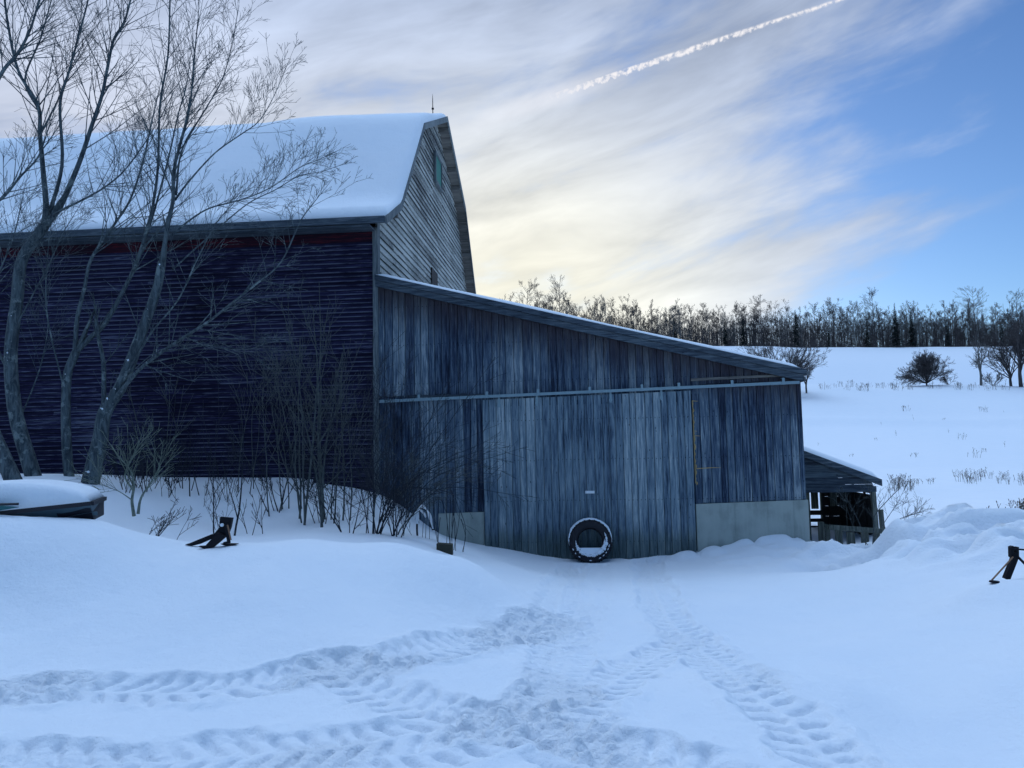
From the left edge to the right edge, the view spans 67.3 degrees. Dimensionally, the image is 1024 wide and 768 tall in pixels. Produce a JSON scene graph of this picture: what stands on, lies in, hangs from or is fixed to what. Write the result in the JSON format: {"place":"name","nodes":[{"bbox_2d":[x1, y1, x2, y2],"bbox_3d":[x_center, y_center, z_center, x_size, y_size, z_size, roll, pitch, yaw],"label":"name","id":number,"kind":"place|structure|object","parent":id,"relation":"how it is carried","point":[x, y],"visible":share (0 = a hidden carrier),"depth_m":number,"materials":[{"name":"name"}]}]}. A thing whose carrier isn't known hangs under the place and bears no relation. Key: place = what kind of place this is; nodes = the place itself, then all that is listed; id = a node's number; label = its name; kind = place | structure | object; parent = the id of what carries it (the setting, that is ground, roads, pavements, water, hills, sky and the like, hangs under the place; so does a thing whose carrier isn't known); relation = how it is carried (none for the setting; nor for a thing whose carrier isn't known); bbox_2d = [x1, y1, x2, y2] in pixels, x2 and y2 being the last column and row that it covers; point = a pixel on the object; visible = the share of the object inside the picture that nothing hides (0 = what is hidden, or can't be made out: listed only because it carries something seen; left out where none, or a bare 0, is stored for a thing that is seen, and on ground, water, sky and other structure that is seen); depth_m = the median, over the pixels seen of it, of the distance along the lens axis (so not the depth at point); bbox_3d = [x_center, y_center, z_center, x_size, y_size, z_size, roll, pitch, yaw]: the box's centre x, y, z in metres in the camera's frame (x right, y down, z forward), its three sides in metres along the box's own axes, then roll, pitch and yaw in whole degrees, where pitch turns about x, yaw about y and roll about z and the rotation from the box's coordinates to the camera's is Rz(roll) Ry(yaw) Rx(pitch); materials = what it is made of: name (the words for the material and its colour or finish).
{"place":"outdoors","nodes":[
{"label":"outdoors","id":0,"kind":"place"},
{"bbox_2d":[0,346,1023,767],"bbox_3d":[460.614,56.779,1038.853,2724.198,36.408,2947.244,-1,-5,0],"label":"snow ground","id":1,"kind":"structure","parent":0,"point":[286,638],"depth_m":6.66,"materials":[{"name":"white snow"}]},
{"bbox_2d":[0,479,106,518],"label":"jon boat","id":2,"kind":"object","parent":1,"relation":"on","point":[46,498],"visible":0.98,"depth_m":7.67,"materials":[{"name":"black plastic"}]},
{"bbox_2d":[0,503,18,510],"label":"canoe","id":3,"kind":"object","parent":2,"relation":"on","point":[3,506],"visible":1,"depth_m":7.41,"materials":[{"name":"teal plastic"}]},
{"bbox_2d":[0,0,114,479],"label":"bare tree","id":4,"kind":"object","parent":1,"relation":"on","point":[9,470],"visible":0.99,"depth_m":11.78,"materials":[{"name":"grey plant"}]},
{"bbox_2d":[0,0,202,476],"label":"bare tree","id":5,"kind":"object","parent":1,"relation":"on","point":[24,445],"visible":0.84,"depth_m":12.76,"materials":[{"name":"grey plant"}]},
{"bbox_2d":[2,0,229,476],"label":"bare tree","id":6,"kind":"object","parent":1,"relation":"on","point":[81,343],"visible":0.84,"depth_m":12.75,"materials":[{"name":"grey plant"}]},
{"bbox_2d":[65,416,183,516],"bbox_3d":[-5.022,1.054,9.941,1.559,1.282,0.881,-1,-5,-8],"label":"shrub","id":7,"kind":"object","parent":1,"relation":"on","point":[132,480],"visible":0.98,"depth_m":9.86,"materials":[{"name":"brown plant"}]},
{"bbox_2d":[105,429,144,477],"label":"twig tuft","id":8,"kind":"object","parent":1,"relation":"on","point":[117,457],"visible":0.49,"depth_m":13.72,"materials":[{"name":"brown plant"}]},
{"bbox_2d":[107,446,143,495],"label":"twig tuft","id":9,"kind":"object","parent":1,"relation":"on","point":[120,478],"visible":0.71,"depth_m":12.40,"materials":[{"name":"brown plant"}]},
{"bbox_2d":[120,446,147,486],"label":"twig tuft","id":10,"kind":"object","parent":1,"relation":"on","point":[134,467],"visible":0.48,"depth_m":12.81,"materials":[{"name":"brown plant"}]},
{"bbox_2d":[121,442,153,490],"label":"twig tuft","id":11,"kind":"object","parent":1,"relation":"on","point":[145,466],"visible":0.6,"depth_m":12.99,"materials":[{"name":"brown plant"}]},
{"bbox_2d":[126,438,159,482],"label":"twig tuft","id":12,"kind":"object","parent":1,"relation":"on","point":[147,459],"visible":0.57,"depth_m":13.64,"materials":[{"name":"brown plant"}]},
{"bbox_2d":[107,427,182,491],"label":"twig tuft","id":13,"kind":"object","parent":1,"relation":"on","point":[157,433],"visible":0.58,"depth_m":12.96,"materials":[{"name":"brown plant"}]},
{"bbox_2d":[122,423,167,476],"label":"twig tuft","id":14,"kind":"object","parent":1,"relation":"on","point":[145,452],"visible":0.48,"depth_m":14.97,"materials":[{"name":"brown plant"}]},
{"bbox_2d":[109,331,199,480],"bbox_3d":[-6.385,0.469,13.745,1.479,2.753,1.442,0,-5,-19],"label":"shrub","id":15,"kind":"object","parent":1,"relation":"on","point":[169,403],"visible":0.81,"depth_m":13.96,"materials":[{"name":"brown plant"}]},
{"bbox_2d":[149,451,190,502],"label":"twig tuft","id":16,"kind":"object","parent":1,"relation":"on","point":[169,477],"visible":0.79,"depth_m":13.01,"materials":[{"name":"brown plant"}]},
{"bbox_2d":[148,498,201,538],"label":"shrub","id":17,"kind":"object","parent":1,"relation":"on","point":[162,528],"visible":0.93,"depth_m":9.70,"materials":[{"name":"brown plant"}]},
{"bbox_2d":[159,440,190,483],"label":"twig tuft","id":18,"kind":"object","parent":1,"relation":"on","point":[178,462],"visible":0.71,"depth_m":14.11,"materials":[{"name":"brown plant"}]},
{"bbox_2d":[152,424,217,495],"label":"shrub","id":19,"kind":"object","parent":1,"relation":"on","point":[199,457],"visible":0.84,"depth_m":13.59,"materials":[{"name":"brown plant"}]},
{"bbox_2d":[185,517,238,548],"bbox_3d":[-3.101,1.530,7.906,0.563,0.322,0.206,-1,-5,0],"label":"plow frame","id":20,"kind":"object","parent":1,"relation":"on","point":[220,534],"visible":0.98,"depth_m":7.87,"materials":[{"name":"metal"}]},
{"bbox_2d":[204,470,230,508],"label":"twig tuft","id":21,"kind":"object","parent":1,"relation":"on","point":[215,501],"visible":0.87,"depth_m":13.02,"materials":[{"name":"brown plant"}]},
{"bbox_2d":[198,397,243,535],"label":"shrub","id":22,"kind":"object","parent":1,"relation":"on","point":[236,455],"visible":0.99,"depth_m":10.98,"materials":[{"name":"brown plant"}]},
{"bbox_2d":[205,495,238,529],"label":"twig tuft","id":23,"kind":"object","parent":1,"relation":"on","point":[221,513],"visible":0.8,"depth_m":11.65,"materials":[{"name":"brown plant"}]},
{"bbox_2d":[76,0,371,484],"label":"bare tree","id":24,"kind":"object","parent":1,"relation":"on","point":[114,396],"visible":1,"depth_m":12.41,"materials":[{"name":"grey plant"}]},
{"bbox_2d":[198,449,253,501],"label":"twig tuft","id":25,"kind":"object","parent":1,"relation":"on","point":[251,465],"visible":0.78,"depth_m":13.43,"materials":[{"name":"brown plant"}]},
{"bbox_2d":[0,95,475,493],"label":"gambrel barn","id":26,"kind":"structure","parent":1,"relation":"on","point":[401,212],"depth_m":15.95,"materials":[{"name":"red paint"}]},
{"bbox_2d":[226,440,267,483],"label":"twig tuft","id":27,"kind":"object","parent":1,"relation":"on","point":[247,465],"visible":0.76,"depth_m":14.79,"materials":[{"name":"brown plant"}]},
{"bbox_2d":[234,477,267,534],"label":"shrub","id":28,"kind":"object","parent":1,"relation":"on","point":[253,508],"visible":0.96,"depth_m":11.28,"materials":[{"name":"brown plant"}]},
{"bbox_2d":[222,323,291,492],"bbox_3d":[-4.556,0.443,14.047,1.115,3.184,1.430,-2,-5,11],"label":"shrub","id":29,"kind":"object","parent":1,"relation":"on","point":[259,411],"visible":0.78,"depth_m":14.09,"materials":[{"name":"brown plant"}]},
{"bbox_2d":[240,444,312,512],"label":"twig tuft","id":30,"kind":"object","parent":1,"relation":"on","point":[270,482],"visible":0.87,"depth_m":13.12,"materials":[{"name":"brown plant"}]},
{"bbox_2d":[234,309,326,515],"bbox_3d":[-4.079,0.555,13.260,1.691,3.474,1.368,3,-6,-42],"label":"sapling clump","id":31,"kind":"object","parent":1,"relation":"on","point":[265,427],"visible":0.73,"depth_m":13.14,"materials":[{"name":"brown plant"}]},
{"bbox_2d":[274,390,335,494],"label":"shrub","id":32,"kind":"object","parent":1,"relation":"on","point":[301,454],"visible":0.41,"depth_m":14.47,"materials":[{"name":"brown plant"}]},
{"bbox_2d":[289,443,333,498],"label":"twig tuft","id":33,"kind":"object","parent":1,"relation":"on","point":[306,482],"visible":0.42,"depth_m":13.91,"materials":[{"name":"brown plant"}]},
{"bbox_2d":[250,274,373,526],"bbox_3d":[-3.224,0.267,12.485,1.912,4.165,1.585,-3,-5,19],"label":"sapling clump","id":34,"kind":"object","parent":1,"relation":"on","point":[321,468],"visible":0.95,"depth_m":12.46,"materials":[{"name":"brown plant"}]},
{"bbox_2d":[293,433,344,486],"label":"twig tuft","id":35,"kind":"object","parent":1,"relation":"on","point":[322,458],"visible":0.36,"depth_m":14.68,"materials":[{"name":"brown plant"}]},
{"bbox_2d":[297,468,350,523],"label":"twig tuft","id":36,"kind":"object","parent":1,"relation":"on","point":[316,503],"visible":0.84,"depth_m":12.51,"materials":[{"name":"brown plant"}]},
{"bbox_2d":[300,451,354,505],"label":"twig tuft","id":37,"kind":"object","parent":1,"relation":"on","point":[334,481],"visible":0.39,"depth_m":13.68,"materials":[{"name":"brown plant"}]},
{"bbox_2d":[287,306,379,523],"bbox_3d":[-2.934,0.548,12.940,1.300,3.678,1.704,-4,-5,31],"label":"sapling clump","id":38,"kind":"object","parent":1,"relation":"on","point":[335,459],"visible":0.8,"depth_m":12.87,"materials":[{"name":"brown plant"}]},
{"bbox_2d":[304,478,374,533],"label":"shrub","id":39,"kind":"object","parent":1,"relation":"on","point":[338,520],"visible":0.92,"depth_m":11.62,"materials":[{"name":"brown plant"}]},
{"bbox_2d":[357,411,402,521],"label":"shrub","id":40,"kind":"object","parent":1,"relation":"on","point":[377,464],"visible":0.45,"depth_m":13.53,"materials":[{"name":"brown plant"}]},
{"bbox_2d":[369,472,423,525],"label":"twig tuft","id":41,"kind":"object","parent":1,"relation":"on","point":[392,500],"visible":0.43,"depth_m":13.36,"materials":[{"name":"brown plant"}]},
{"bbox_2d":[387,490,418,533],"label":"twig tuft","id":42,"kind":"object","parent":1,"relation":"on","point":[404,519],"visible":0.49,"depth_m":12.65,"materials":[{"name":"brown plant"}]},
{"bbox_2d":[297,331,535,536],"bbox_3d":[-1.517,0.867,12.004,3.476,3.192,2.839,0,-5,-13],"label":"arching bush","id":43,"kind":"object","parent":1,"relation":"on","point":[387,514],"visible":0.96,"depth_m":11.60,"materials":[{"name":"brown plant"}]},
{"bbox_2d":[414,485,465,551],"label":"shrub","id":44,"kind":"object","parent":1,"relation":"on","point":[416,516],"visible":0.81,"depth_m":12.47,"materials":[{"name":"plant"}]},
{"bbox_2d":[389,447,491,535],"bbox_3d":[-1.343,1.791,12.270,1.970,1.578,1.207,3,-6,-43],"label":"shrub","id":45,"kind":"object","parent":1,"relation":"on","point":[418,482],"visible":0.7,"depth_m":12.24,"materials":[{"name":"brown plant"}]},
{"bbox_2d":[436,542,452,554],"bbox_3d":[-0.995,2.603,11.433,0.230,0.470,0.200,-1,-5,0],"label":"wooden block","id":46,"kind":"object","parent":1,"relation":"on","point":[447,548],"depth_m":11.35,"materials":[{"name":"grey wood"}]},
{"bbox_2d":[515,278,543,307],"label":"forest tree","id":47,"kind":"object","parent":1,"relation":"on","point":[530,288],"visible":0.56,"depth_m":204.36,"materials":[{"name":"brown plant"}]},
{"bbox_2d":[543,274,569,313],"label":"forest tree","id":48,"kind":"object","parent":1,"relation":"on","point":[550,297],"visible":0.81,"depth_m":204.55,"materials":[{"name":"brown plant"}]},
{"bbox_2d":[568,518,612,562],"bbox_3d":[1.476,2.956,14.507,0.846,0.853,0.432,-2,-5,5],"label":"tractor tire","id":49,"kind":"object","parent":1,"relation":"on","point":[590,555],"visible":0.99,"depth_m":14.38,"materials":[{"name":"rubber"}]},
{"bbox_2d":[375,274,809,559],"bbox_3d":[2.099,1.242,21.940,8.383,6.183,14.400,-2,-5,5],"label":"lean to shed","id":50,"kind":"object","parent":1,"relation":"on","point":[640,444],"visible":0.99,"depth_m":14.87,"materials":[{"name":"wood"}]},
{"bbox_2d":[483,390,696,559],"bbox_3d":[1.458,1.798,14.816,4.017,3.300,0.080,-2,-5,5],"label":"sliding door","id":51,"kind":"structure","parent":50,"relation":"in","point":[626,465],"depth_m":14.80,"materials":[{"name":"grey wood"}]},
{"bbox_2d":[622,294,635,328],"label":"forest tree","id":52,"kind":"object","parent":1,"relation":"on","point":[631,314],"visible":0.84,"depth_m":205.45,"materials":[{"name":"brown plant"}]},
{"bbox_2d":[647,299,659,333],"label":"forest tree","id":53,"kind":"object","parent":1,"relation":"on","point":[651,313],"visible":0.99,"depth_m":206.19,"materials":[{"name":"brown plant"}]},
{"bbox_2d":[674,303,686,337],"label":"forest tree","id":54,"kind":"object","parent":1,"relation":"on","point":[681,323],"visible":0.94,"depth_m":205.11,"materials":[{"name":"brown plant"}]},
{"bbox_2d":[713,304,723,345],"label":"forest tree","id":55,"kind":"object","parent":1,"relation":"on","point":[718,327],"visible":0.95,"depth_m":209.03,"materials":[{"name":"brown plant"}]},
{"bbox_2d":[722,317,730,345],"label":"spruce","id":56,"kind":"object","parent":1,"relation":"on","point":[724,341],"visible":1,"depth_m":203.17,"materials":[{"name":"green plant"}]},
{"bbox_2d":[731,301,741,345],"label":"forest tree","id":57,"kind":"object","parent":1,"relation":"on","point":[736,315],"visible":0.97,"depth_m":207.17,"materials":[{"name":"brown plant"}]},
{"bbox_2d":[740,314,747,345],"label":"spruce","id":58,"kind":"object","parent":1,"relation":"on","point":[743,337],"visible":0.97,"depth_m":204.00,"materials":[{"name":"green plant"}]},
{"bbox_2d":[750,298,766,343],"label":"forest tree","id":59,"kind":"object","parent":1,"relation":"on","point":[758,321],"visible":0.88,"depth_m":205.59,"materials":[{"name":"brown plant"}]},
{"bbox_2d":[748,295,770,345],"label":"forest tree","id":60,"kind":"object","parent":1,"relation":"on","point":[760,319],"visible":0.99,"depth_m":204.49,"materials":[{"name":"brown plant"}]},
{"bbox_2d":[765,301,775,341],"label":"forest tree","id":61,"kind":"object","parent":1,"relation":"on","point":[771,321],"visible":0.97,"depth_m":208.56,"materials":[{"name":"brown plant"}]},
{"bbox_2d":[731,328,830,378],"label":"tree","id":62,"kind":"object","parent":1,"relation":"on","point":[793,359],"visible":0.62,"depth_m":103.35,"materials":[{"name":"brown plant"}]},
{"bbox_2d":[779,299,794,346],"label":"forest tree","id":63,"kind":"object","parent":1,"relation":"on","point":[786,309],"visible":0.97,"depth_m":205.12,"materials":[{"name":"brown plant"}]},
{"bbox_2d":[792,313,800,346],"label":"spruce","id":64,"kind":"object","parent":1,"relation":"on","point":[796,333],"visible":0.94,"depth_m":203.15,"materials":[{"name":"green plant"}]},
{"bbox_2d":[802,307,813,347],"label":"forest tree","id":65,"kind":"object","parent":1,"relation":"on","point":[807,325],"visible":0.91,"depth_m":208.99,"materials":[{"name":"brown plant"}]},
{"bbox_2d":[808,302,820,347],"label":"forest tree","id":66,"kind":"object","parent":1,"relation":"on","point":[814,307],"visible":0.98,"depth_m":209.26,"materials":[{"name":"brown plant"}]},
{"bbox_2d":[613,316,1021,346],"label":"forest","id":67,"kind":"object","parent":1,"relation":"on","point":[806,343],"visible":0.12,"depth_m":237.32,"materials":[{"name":"brown plant"}]},
{"bbox_2d":[821,301,834,346],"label":"forest tree","id":68,"kind":"object","parent":1,"relation":"on","point":[830,312],"visible":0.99,"depth_m":204.66,"materials":[{"name":"brown plant"}]},
{"bbox_2d":[816,297,847,346],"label":"forest tree","id":69,"kind":"object","parent":1,"relation":"on","point":[836,317],"visible":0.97,"depth_m":204.82,"materials":[{"name":"brown plant"}]},
{"bbox_2d":[804,446,881,539],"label":"open shed","id":70,"kind":"structure","parent":1,"relation":"on","point":[826,475],"depth_m":16.44,"materials":[{"name":"grey wood"}]},
{"bbox_2d":[686,337,1013,347],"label":"undergrowth","id":71,"kind":"object","parent":1,"relation":"on","point":[887,345],"visible":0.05,"depth_m":207.42,"materials":[{"name":"brown plant"}]},
{"bbox_2d":[818,522,883,543],"bbox_3d":[7.094,3.205,15.495,1.744,0.860,0.115,-2,-5,5],"label":"pallet fence","id":72,"kind":"object","parent":1,"relation":"on","point":[823,535],"visible":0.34,"depth_m":15.51,"materials":[{"name":"grey wood"}]},
{"bbox_2d":[847,300,858,346],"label":"forest tree","id":73,"kind":"object","parent":1,"relation":"on","point":[853,323],"visible":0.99,"depth_m":204.04,"materials":[{"name":"brown plant"}]},
{"bbox_2d":[852,300,864,341],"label":"forest tree","id":74,"kind":"object","parent":1,"relation":"on","point":[858,329],"visible":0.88,"depth_m":206.03,"materials":[{"name":"brown plant"}]},
{"bbox_2d":[855,287,886,346],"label":"forest tree","id":75,"kind":"object","parent":1,"relation":"on","point":[870,303],"visible":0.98,"depth_m":204.37,"materials":[{"name":"brown plant"}]},
{"bbox_2d":[874,308,886,346],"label":"forest tree","id":76,"kind":"object","parent":1,"relation":"on","point":[879,315],"visible":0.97,"depth_m":204.81,"materials":[{"name":"brown plant"}]},
{"bbox_2d":[878,509,884,528],"bbox_3d":[8.552,3.177,17.792,0.110,0.543,0.080,-1,-5,0],"label":"fence post","id":77,"kind":"object","parent":1,"relation":"on","point":[881,512],"visible":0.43,"depth_m":17.76,"materials":[{"name":"grey wood"}]},
{"bbox_2d":[828,476,934,544],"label":"shrub","id":78,"kind":"object","parent":1,"relation":"on","point":[907,512],"visible":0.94,"depth_m":13.99,"materials":[{"name":"brown plant"}]},
{"bbox_2d":[880,306,893,346],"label":"forest tree","id":79,"kind":"object","parent":1,"relation":"on","point":[888,326],"visible":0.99,"depth_m":204.86,"materials":[{"name":"brown plant"}]},
{"bbox_2d":[890,303,904,346],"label":"spruce","id":80,"kind":"object","parent":1,"relation":"on","point":[896,336],"visible":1,"depth_m":203.06,"materials":[{"name":"green plant"}]},
{"bbox_2d":[906,308,919,346],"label":"spruce","id":81,"kind":"object","parent":1,"relation":"on","point":[912,337],"visible":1,"depth_m":203.99,"materials":[{"name":"green plant"}]},
{"bbox_2d":[907,301,921,346],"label":"forest tree","id":82,"kind":"object","parent":1,"relation":"on","point":[912,309],"visible":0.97,"depth_m":204.41,"materials":[{"name":"brown plant"}]},
{"bbox_2d":[894,350,956,385],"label":"field tree","id":83,"kind":"object","parent":1,"relation":"on","point":[923,368],"visible":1,"depth_m":115.69,"materials":[{"name":"brown plant"}]},
{"bbox_2d":[938,300,949,346],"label":"forest tree","id":84,"kind":"object","parent":1,"relation":"on","point":[944,319],"visible":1,"depth_m":203.98,"materials":[{"name":"brown plant"}]},
{"bbox_2d":[945,300,959,346],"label":"forest tree","id":85,"kind":"object","parent":1,"relation":"on","point":[952,305],"visible":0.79,"depth_m":209.93,"materials":[{"name":"brown plant"}]},
{"bbox_2d":[948,304,961,346],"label":"forest tree","id":86,"kind":"object","parent":1,"relation":"on","point":[955,324],"visible":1,"depth_m":204.57,"materials":[{"name":"brown plant"}]},
{"bbox_2d":[962,305,974,346],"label":"forest tree","id":87,"kind":"object","parent":1,"relation":"on","point":[968,325],"visible":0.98,"depth_m":207.52,"materials":[{"name":"brown plant"}]},
{"bbox_2d":[962,298,975,346],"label":"forest tree","id":88,"kind":"object","parent":1,"relation":"on","point":[965,321],"visible":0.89,"depth_m":207.65,"materials":[{"name":"brown plant"}]},
{"bbox_2d":[954,286,990,345],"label":"forest tree","id":89,"kind":"object","parent":1,"relation":"on","point":[972,305],"visible":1,"depth_m":205.41,"materials":[{"name":"brown plant"}]},
{"bbox_2d":[966,340,992,385],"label":"tree","id":90,"kind":"object","parent":1,"relation":"on","point":[978,359],"visible":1,"depth_m":115.51,"materials":[{"name":"brown plant"}]},
{"bbox_2d":[982,371,1005,385],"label":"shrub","id":91,"kind":"object","parent":1,"relation":"on","point":[989,376],"visible":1,"depth_m":117.06,"materials":[{"name":"brown plant"}]},
{"bbox_2d":[969,329,1023,385],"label":"tree","id":92,"kind":"object","parent":1,"relation":"on","point":[1005,364],"visible":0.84,"depth_m":116.42,"materials":[{"name":"brown plant"}]},
{"bbox_2d":[979,314,1023,386],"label":"tree","id":93,"kind":"object","parent":1,"relation":"on","point":[1020,338],"visible":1,"depth_m":114.15,"materials":[{"name":"brown plant"}]},
{"bbox_2d":[989,545,1023,582],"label":"post frame","id":94,"kind":"object","parent":1,"relation":"on","point":[1013,555],"visible":0.98,"depth_m":7.85,"materials":[{"name":"metal"}]},
{"bbox_2d":[994,287,1023,333],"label":"forest tree","id":95,"kind":"object","parent":1,"relation":"on","point":[1013,310],"visible":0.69,"depth_m":205.52,"materials":[{"name":"brown plant"}]},
{"bbox_2d":[1003,295,1019,339],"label":"forest tree","id":96,"kind":"object","parent":1,"relation":"on","point":[1009,314],"visible":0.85,"depth_m":204.34,"materials":[{"name":"brown plant"}]},
{"bbox_2d":[0,0,1023,346],"label":"sky","id":97,"kind":"structure","parent":0,"point":[711,153],"materials":[{"name":"blue"}]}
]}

